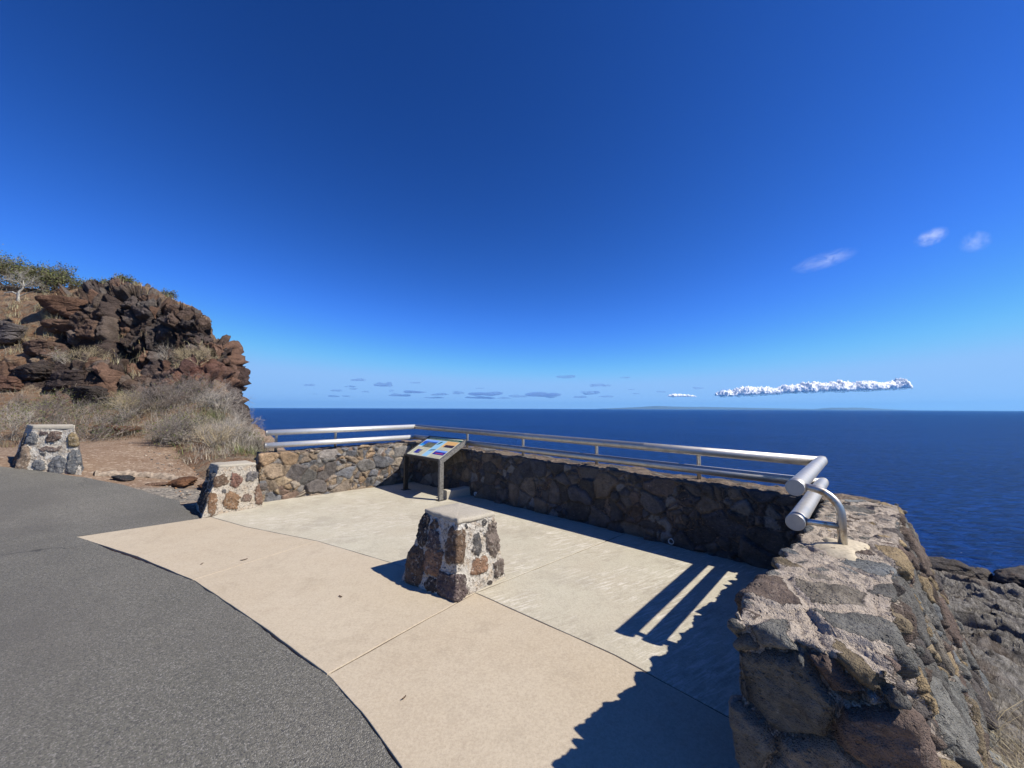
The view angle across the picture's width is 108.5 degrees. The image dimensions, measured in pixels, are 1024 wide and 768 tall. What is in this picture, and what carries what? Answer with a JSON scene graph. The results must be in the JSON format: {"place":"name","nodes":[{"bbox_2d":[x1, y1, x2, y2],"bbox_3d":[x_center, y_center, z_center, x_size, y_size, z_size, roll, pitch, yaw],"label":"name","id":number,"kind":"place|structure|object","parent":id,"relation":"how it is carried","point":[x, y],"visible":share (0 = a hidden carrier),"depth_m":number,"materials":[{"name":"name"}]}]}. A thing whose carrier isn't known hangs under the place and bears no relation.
{"place":"outdoors","nodes":[
{"label":"outdoors","id":0,"kind":"place"},
{"bbox_2d":[0,278,260,479],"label":"hillside","id":1,"kind":"structure","parent":0,"point":[113,312],"depth_m":17.60,"materials":[{"name":"brown stone"}]},
{"bbox_2d":[0,396,21,420],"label":"shrub","id":2,"kind":"object","parent":1,"relation":"on","point":[7,406],"visible":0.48,"depth_m":11.57,"materials":[{"name":"brown plant"}]},
{"bbox_2d":[0,250,22,287],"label":"shrub","id":3,"kind":"object","parent":1,"relation":"on","point":[5,278],"visible":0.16,"depth_m":23.25,"materials":[{"name":"green plant"}]},
{"bbox_2d":[0,376,26,390],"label":"boulder","id":4,"kind":"object","parent":1,"relation":"on","point":[7,382],"visible":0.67,"depth_m":15.27,"materials":[{"name":"brown stone"}]},
{"bbox_2d":[0,320,28,344],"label":"boulder","id":5,"kind":"object","parent":1,"relation":"on","point":[11,333],"visible":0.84,"depth_m":17.16,"materials":[{"name":"grey stone"}]},
{"bbox_2d":[12,392,34,403],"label":"shrub","id":6,"kind":"object","parent":1,"relation":"on","point":[24,395],"visible":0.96,"depth_m":14.27,"materials":[{"name":"brown plant"}]},
{"bbox_2d":[0,267,47,300],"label":"dead tree","id":7,"kind":"object","parent":1,"relation":"on","point":[23,285],"visible":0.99,"depth_m":19.90,"materials":[{"name":"grey wood"}]},
{"bbox_2d":[0,252,55,289],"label":"shrub","id":8,"kind":"object","parent":1,"relation":"on","point":[5,266],"visible":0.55,"depth_m":22.34,"materials":[{"name":"green plant"}]},
{"bbox_2d":[10,362,54,380],"bbox_3d":[-20.878,-0.531,16.101,1.708,0.862,1.188,0,-4,0],"label":"boulder","id":9,"kind":"object","parent":1,"relation":"on","point":[36,371],"visible":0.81,"depth_m":15.73,"materials":[{"name":"brown stone"}]},
{"bbox_2d":[0,261,76,292],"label":"shrub","id":10,"kind":"object","parent":1,"relation":"on","point":[31,271],"visible":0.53,"depth_m":22.38,"materials":[{"name":"green plant"}]},
{"bbox_2d":[22,339,70,357],"bbox_3d":[-21.563,-1.531,17.080,1.477,0.967,1.197,0,-4,0],"label":"boulder","id":11,"kind":"object","parent":1,"relation":"on","point":[38,347],"visible":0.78,"depth_m":16.62,"materials":[{"name":"stone"}]},
{"bbox_2d":[5,388,91,421],"bbox_3d":[-14.911,0.765,11.910,1.688,1.420,2.057,3,-5,-41],"label":"shrub","id":12,"kind":"object","parent":1,"relation":"on","point":[48,400],"visible":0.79,"depth_m":11.77,"materials":[{"name":"brown plant"}]},
{"bbox_2d":[26,263,85,293],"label":"shrub","id":13,"kind":"object","parent":1,"relation":"on","point":[62,270],"visible":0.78,"depth_m":22.51,"materials":[{"name":"green plant"}]},
{"bbox_2d":[40,319,73,335],"bbox_3d":[-21.855,-2.745,18.302,2.049,0.822,1.388,0,-4,0],"label":"boulder","id":14,"kind":"object","parent":1,"relation":"on","point":[59,326],"visible":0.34,"depth_m":17.78,"materials":[{"name":"brown stone"}]},
{"bbox_2d":[46,345,73,363],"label":"shrub","id":15,"kind":"object","parent":1,"relation":"on","point":[58,359],"visible":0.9,"depth_m":16.31,"materials":[{"name":"beige plant"}]},
{"bbox_2d":[45,403,75,420],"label":"shrub","id":16,"kind":"object","parent":1,"relation":"on","point":[57,410],"visible":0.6,"depth_m":11.98,"materials":[{"name":"brown plant"}]},
{"bbox_2d":[35,295,87,318],"bbox_3d":[-22.181,-3.754,18.618,2.409,1.136,1.315,2,-4,-24],"label":"boulder","id":17,"kind":"object","parent":1,"relation":"on","point":[66,306],"visible":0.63,"depth_m":18.08,"materials":[{"name":"brown stone"}]},
{"bbox_2d":[44,370,84,391],"bbox_3d":[-18.876,-0.104,15.888,1.723,1.022,1.272,0,-4,0],"label":"boulder","id":18,"kind":"object","parent":1,"relation":"on","point":[58,380],"visible":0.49,"depth_m":15.42,"materials":[{"name":"stone"}]},
{"bbox_2d":[67,401,96,415],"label":"shrub","id":19,"kind":"object","parent":1,"relation":"on","point":[78,407],"visible":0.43,"depth_m":12.52,"materials":[{"name":"brown plant"}]},
{"bbox_2d":[62,385,107,398],"bbox_3d":[-17.133,0.330,14.805,1.517,0.547,0.893,0,-4,0],"label":"boulder","id":20,"kind":"object","parent":1,"relation":"on","point":[85,391],"visible":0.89,"depth_m":14.52,"materials":[{"name":"brown stone"}]},
{"bbox_2d":[34,396,140,441],"bbox_3d":[-11.419,1.002,9.686,2.584,1.592,2.086,0,-4,0],"label":"shrub","id":21,"kind":"object","parent":1,"relation":"on","point":[82,432],"visible":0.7,"depth_m":9.89,"materials":[{"name":"brown plant"}]},
{"bbox_2d":[65,345,111,362],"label":"shrub","id":22,"kind":"object","parent":1,"relation":"on","point":[91,350],"visible":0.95,"depth_m":16.31,"materials":[{"name":"beige plant"}]},
{"bbox_2d":[82,401,110,412],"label":"shrub","id":23,"kind":"object","parent":1,"relation":"on","point":[96,407],"visible":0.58,"depth_m":12.82,"materials":[{"name":"brown plant"}]},
{"bbox_2d":[0,270,219,377],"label":"dry grass","id":24,"kind":"structure","parent":1,"relation":"on","point":[45,314],"depth_m":17.99,"materials":[{"name":"beige plant"}]},
{"bbox_2d":[94,397,128,406],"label":"boulder","id":25,"kind":"object","parent":1,"relation":"on","point":[105,399],"visible":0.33,"depth_m":13.41,"materials":[{"name":"grey stone"}]},
{"bbox_2d":[91,423,142,436],"bbox_3d":[-11.942,1.452,11.114,1.160,0.542,0.688,0,-4,0],"label":"boulder","id":26,"kind":"object","parent":1,"relation":"on","point":[130,430],"visible":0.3,"depth_m":10.92,"materials":[{"name":"stone"}]},
{"bbox_2d":[108,409,134,425],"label":"shrub","id":27,"kind":"object","parent":1,"relation":"on","point":[128,418],"visible":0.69,"depth_m":11.79,"materials":[{"name":"brown plant"}]},
{"bbox_2d":[107,392,143,404],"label":"shrub","id":28,"kind":"object","parent":1,"relation":"on","point":[125,401],"visible":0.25,"depth_m":13.30,"materials":[{"name":"beige plant"}]},
{"bbox_2d":[104,400,148,422],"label":"shrub","id":29,"kind":"object","parent":1,"relation":"on","point":[129,414],"visible":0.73,"depth_m":11.84,"materials":[{"name":"brown plant"}]},
{"bbox_2d":[112,404,141,412],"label":"shrub","id":30,"kind":"object","parent":1,"relation":"on","point":[130,408],"visible":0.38,"depth_m":12.63,"materials":[{"name":"brown plant"}]},
{"bbox_2d":[111,273,142,285],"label":"shrub","id":31,"kind":"object","parent":1,"relation":"on","point":[130,279],"visible":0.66,"depth_m":22.67,"materials":[{"name":"plant"}]},
{"bbox_2d":[121,379,141,392],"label":"boulder","id":32,"kind":"object","parent":1,"relation":"on","point":[126,384],"visible":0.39,"depth_m":15.97,"materials":[{"name":"stone"}]},
{"bbox_2d":[100,389,164,418],"bbox_3d":[-12.553,0.741,12.184,1.638,1.310,1.419,3,-5,-41],"label":"shrub","id":33,"kind":"object","parent":1,"relation":"on","point":[126,404],"visible":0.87,"depth_m":12.03,"materials":[{"name":"brown plant"}]},
{"bbox_2d":[117,375,192,411],"bbox_3d":[-12.300,0.316,12.572,2.068,1.336,1.888,0,-4,0],"label":"shrub","id":34,"kind":"object","parent":1,"relation":"on","point":[150,396],"visible":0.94,"depth_m":12.49,"materials":[{"name":"grey plant"}]},
{"bbox_2d":[140,384,173,399],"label":"boulder","id":35,"kind":"object","parent":1,"relation":"on","point":[168,387],"visible":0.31,"depth_m":14.43,"materials":[{"name":"grey stone"}]},
{"bbox_2d":[153,343,178,363],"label":"shrub","id":36,"kind":"object","parent":1,"relation":"on","point":[161,355],"visible":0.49,"depth_m":17.61,"materials":[{"name":"beige plant"}]},
{"bbox_2d":[161,290,177,300],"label":"shrub","id":37,"kind":"object","parent":1,"relation":"on","point":[171,294],"visible":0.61,"depth_m":22.77,"materials":[{"name":"green plant"}]},
{"bbox_2d":[138,401,220,448],"bbox_3d":[-8.669,1.063,9.737,1.687,1.279,1.655,-1,-4,18],"label":"shrub","id":38,"kind":"object","parent":1,"relation":"on","point":[188,424],"visible":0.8,"depth_m":9.55,"materials":[{"name":"brown plant"}]},
{"bbox_2d":[153,371,233,411],"bbox_3d":[-11.370,0.264,13.353,2.287,1.566,2.361,-3,-5,36],"label":"shrub","id":39,"kind":"object","parent":1,"relation":"on","point":[201,386],"visible":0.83,"depth_m":13.32,"materials":[{"name":"beige plant"}]},
{"bbox_2d":[169,342,223,365],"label":"shrub","id":40,"kind":"object","parent":1,"relation":"on","point":[182,354],"visible":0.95,"depth_m":16.39,"materials":[{"name":"beige plant"}]},
{"bbox_2d":[196,397,220,407],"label":"shrub","id":41,"kind":"object","parent":1,"relation":"on","point":[211,402],"visible":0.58,"depth_m":12.77,"materials":[{"name":"grey plant"}]},
{"bbox_2d":[185,416,238,447],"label":"shrub","id":42,"kind":"object","parent":1,"relation":"on","point":[214,433],"visible":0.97,"depth_m":9.03,"materials":[{"name":"beige plant"}]},
{"bbox_2d":[196,382,250,410],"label":"shrub","id":43,"kind":"object","parent":1,"relation":"on","point":[218,396],"visible":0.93,"depth_m":12.77,"materials":[{"name":"grey plant"}]},
{"bbox_2d":[229,405,264,428],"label":"shrub","id":44,"kind":"object","parent":1,"relation":"on","point":[242,413],"visible":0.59,"depth_m":12.55,"materials":[{"name":"brown plant"}]},
{"bbox_2d":[241,431,273,445],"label":"shrub","id":45,"kind":"object","parent":1,"relation":"on","point":[261,437],"visible":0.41,"depth_m":10.44,"materials":[{"name":"beige plant"}]},
{"bbox_2d":[0,373,278,464],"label":"scrub grass","id":46,"kind":"structure","parent":0,"point":[248,447],"depth_m":11.05,"materials":[{"name":"brown plant"}]},
{"bbox_2d":[0,429,284,536],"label":"ground","id":47,"kind":"structure","parent":0,"point":[122,454],"depth_m":7.62,"materials":[{"name":"brown soil"}]},
{"bbox_2d":[0,399,57,439],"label":"shrub","id":48,"kind":"object","parent":47,"relation":"on","point":[18,420],"visible":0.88,"depth_m":9.17,"materials":[{"name":"brown plant"}]},
{"bbox_2d":[12,424,83,474],"bbox_3d":[-8.566,1.199,6.829,1.841,0.900,0.840,-2,-5,35],"label":"stone bollard","id":49,"kind":"object","parent":47,"relation":"on","point":[53,448],"visible":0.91,"depth_m":6.46,"materials":[{"name":"stone"}]},
{"bbox_2d":[111,475,134,481],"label":"rock","id":50,"kind":"object","parent":47,"relation":"on","point":[124,478],"visible":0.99,"depth_m":6.55,"materials":[{"name":"grey stone"}]},
{"bbox_2d":[93,469,196,480],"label":"kerb","id":51,"kind":"structure","parent":47,"relation":"on","point":[166,476],"depth_m":6.92,"materials":[{"name":"beige concrete"}]},
{"bbox_2d":[145,482,168,485],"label":"rock","id":52,"kind":"object","parent":47,"relation":"on","point":[157,484],"visible":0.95,"depth_m":6.58,"materials":[{"name":"brown stone"}]},
{"bbox_2d":[138,413,201,444],"bbox_3d":[-8.977,1.194,9.838,1.180,0.902,1.559,0,-4,0],"label":"shrub","id":53,"kind":"object","parent":47,"relation":"on","point":[178,427],"visible":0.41,"depth_m":9.62,"materials":[{"name":"brown plant"}]},
{"bbox_2d":[144,451,200,500],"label":"gravel","id":54,"kind":"structure","parent":47,"relation":"on","point":[182,497],"depth_m":7.43,"materials":[{"name":"grey gravel"}]},
{"bbox_2d":[166,476,197,486],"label":"rock","id":55,"kind":"object","parent":47,"relation":"on","point":[184,481],"visible":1,"depth_m":6.71,"materials":[{"name":"brown stone"}]},
{"bbox_2d":[158,427,205,444],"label":"shrub","id":56,"kind":"object","parent":47,"relation":"on","point":[174,435],"visible":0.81,"depth_m":9.50,"materials":[{"name":"beige plant"}]},
{"bbox_2d":[183,415,246,449],"bbox_3d":[-7.687,1.275,9.637,1.265,1.014,1.147,2,-4,-27],"label":"shrub","id":57,"kind":"object","parent":47,"relation":"on","point":[216,426],"visible":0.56,"depth_m":9.50,"materials":[{"name":"beige plant"}]},
{"bbox_2d":[195,460,262,517],"bbox_3d":[-4.323,1.542,5.660,0.747,0.688,1.001,4,-5,-44],"label":"stone bollard","id":58,"kind":"object","parent":47,"relation":"on","point":[230,486],"visible":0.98,"depth_m":5.39,"materials":[{"name":"stone"}]},
{"bbox_2d":[203,417,262,445],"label":"shrub","id":59,"kind":"object","parent":47,"relation":"on","point":[234,432],"visible":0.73,"depth_m":9.51,"materials":[{"name":"beige plant"}]},
{"bbox_2d":[234,421,265,436],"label":"shrub","id":60,"kind":"object","parent":47,"relation":"on","point":[248,429],"visible":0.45,"depth_m":10.90,"materials":[{"name":"beige plant"}]},
{"bbox_2d":[254,440,421,501],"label":"stone wall","id":61,"kind":"structure","parent":47,"relation":"on","point":[288,474],"depth_m":6.50,"materials":[{"name":"grey stone"}]},
{"bbox_2d":[206,515,728,717],"bbox_3d":[-0.614,1.711,3.173,4.700,0.001,8.778,4,-5,-44],"label":"joint filler","id":62,"kind":"object","parent":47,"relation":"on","point":[529,617],"visible":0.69,"depth_m":2.38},
{"bbox_2d":[412,442,879,569],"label":"stone wall","id":63,"kind":"structure","parent":47,"relation":"on","point":[737,521],"depth_m":4.33,"materials":[{"name":"grey stone"}]},
{"bbox_2d":[264,424,869,560],"bbox_3d":[-0.369,0.919,4.981,7.270,0.501,2.563,-2,-5,35],"label":"guard rail","id":64,"kind":"object","parent":63,"relation":"attached to","point":[802,481],"visible":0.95,"depth_m":3.98,"materials":[{"name":"metal"}]},
{"bbox_2d":[727,499,1006,767],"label":"stone wall","id":65,"kind":"structure","parent":47,"relation":"on","point":[866,658],"depth_m":1.35,"materials":[{"name":"grey stone"}]},
{"bbox_2d":[79,517,315,580],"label":"pavement","id":66,"kind":"structure","parent":0,"point":[185,549],"depth_m":4.02,"materials":[{"name":"beige concrete"}]},
{"bbox_2d":[0,466,398,767],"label":"asphalt path","id":67,"kind":"structure","parent":0,"point":[110,658],"depth_m":2.14,"materials":[{"name":"grey asphalt"}]},
{"bbox_2d":[193,541,474,674],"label":"pavement","id":68,"kind":"structure","parent":0,"point":[294,602],"depth_m":2.87,"materials":[{"name":"beige concrete"}]},
{"bbox_2d":[212,482,623,592],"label":"pavement","id":69,"kind":"structure","parent":0,"point":[380,522],"depth_m":4.73,"materials":[{"name":"grey concrete"}]},
{"bbox_2d":[401,436,466,501],"bbox_3d":[-1.395,1.447,6.564,1.210,0.961,0.587,-3,-5,44],"label":"information sign","id":70,"kind":"object","parent":69,"relation":"on","point":[440,450],"visible":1,"depth_m":6.47,"materials":[{"name":"grey metal"}]},
{"bbox_2d":[401,503,504,602],"bbox_3d":[-0.509,1.426,3.255,0.714,0.627,0.634,-3,-5,36],"label":"stone bollard","id":71,"kind":"object","parent":69,"relation":"on","point":[454,554],"visible":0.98,"depth_m":3.07,"materials":[{"name":"stone"}]},
{"bbox_2d":[443,486,469,498],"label":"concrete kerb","id":72,"kind":"structure","parent":69,"relation":"on","point":[457,492],"depth_m":6.17,"materials":[{"name":"grey concrete"}]},
{"bbox_2d":[0,0,1023,410],"label":"sky","id":73,"kind":"structure","parent":0,"point":[444,204],"materials":[{"name":"blue"}]},
{"bbox_2d":[328,593,739,767],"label":"pavement","id":74,"kind":"structure","parent":0,"point":[478,681],"depth_m":1.87,"materials":[{"name":"beige concrete"}]},
{"bbox_2d":[477,534,768,716],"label":"pavement","id":75,"kind":"structure","parent":0,"point":[663,612],"depth_m":2.82,"materials":[{"name":"grey concrete"}]},
{"bbox_2d":[249,408,1023,574],"bbox_3d":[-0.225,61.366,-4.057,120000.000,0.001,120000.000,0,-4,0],"label":"sea","id":76,"kind":"structure","parent":0,"point":[951,483],"depth_m":680.82,"materials":[{"name":"liquid"}]},
{"bbox_2d":[668,394,695,396],"bbox_3d":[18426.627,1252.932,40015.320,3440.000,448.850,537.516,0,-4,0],"label":"cloud","id":77,"kind":"structure","parent":0,"point":[676,395],"depth_m":39864.33,"materials":[{"name":"white"}]},
{"bbox_2d":[606,406,817,409],"bbox_3d":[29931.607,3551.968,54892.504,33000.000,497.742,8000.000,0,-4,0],"label":"island","id":78,"kind":"structure","parent":0,"point":[698,408],"depth_m":51723.27,"materials":[{"name":"blue"}]},
{"bbox_2d":[715,378,912,396],"bbox_3d":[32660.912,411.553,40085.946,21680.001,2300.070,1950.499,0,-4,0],"label":"cloud","id":79,"kind":"structure","parent":0,"point":[863,385],"depth_m":39534.98,"materials":[{"name":"white"}]},
{"bbox_2d":[818,408,893,409],"bbox_3d":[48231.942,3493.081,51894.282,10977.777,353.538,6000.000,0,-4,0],"label":"island","id":80,"kind":"structure","parent":0,"point":[852,409],"depth_m":49933.27,"materials":[{"name":"blue"}]},
{"bbox_2d":[932,569,1023,767],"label":"rock slope","id":81,"kind":"structure","parent":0,"point":[991,616],"depth_m":3.96,"materials":[{"name":"grey stone"}]},
{"bbox_2d":[928,556,974,577],"bbox_3d":[9.089,3.920,7.774,0.935,0.487,0.638,-2,-4,26],"label":"boulder","id":82,"kind":"object","parent":81,"relation":"on","point":[954,566],"visible":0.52,"depth_m":7.60,"materials":[{"name":"grey stone"}]},
{"bbox_2d":[970,567,992,580],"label":"boulder","id":83,"kind":"object","parent":81,"relation":"on","point":[983,574],"visible":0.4,"depth_m":7.45,"materials":[{"name":"grey stone"}]},
{"bbox_2d":[983,697,1023,762],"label":"straw tuft","id":84,"kind":"object","parent":81,"relation":"on","point":[998,732],"visible":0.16,"depth_m":2.15,"materials":[{"name":"beige plant"}]},
{"bbox_2d":[985,708,1023,767],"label":"straw tuft","id":85,"kind":"object","parent":81,"relation":"on","point":[1005,754],"visible":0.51,"depth_m":1.83,"materials":[{"name":"beige plant"}]},
{"bbox_2d":[988,703,1023,767],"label":"straw tuft","id":86,"kind":"object","parent":81,"relation":"on","point":[1013,741],"visible":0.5,"depth_m":1.99,"materials":[{"name":"beige plant"}]},
{"bbox_2d":[989,565,1023,587],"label":"boulder","id":87,"kind":"object","parent":81,"relation":"on","point":[1010,575],"visible":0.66,"depth_m":7.21,"materials":[{"name":"grey stone"}]}
]}

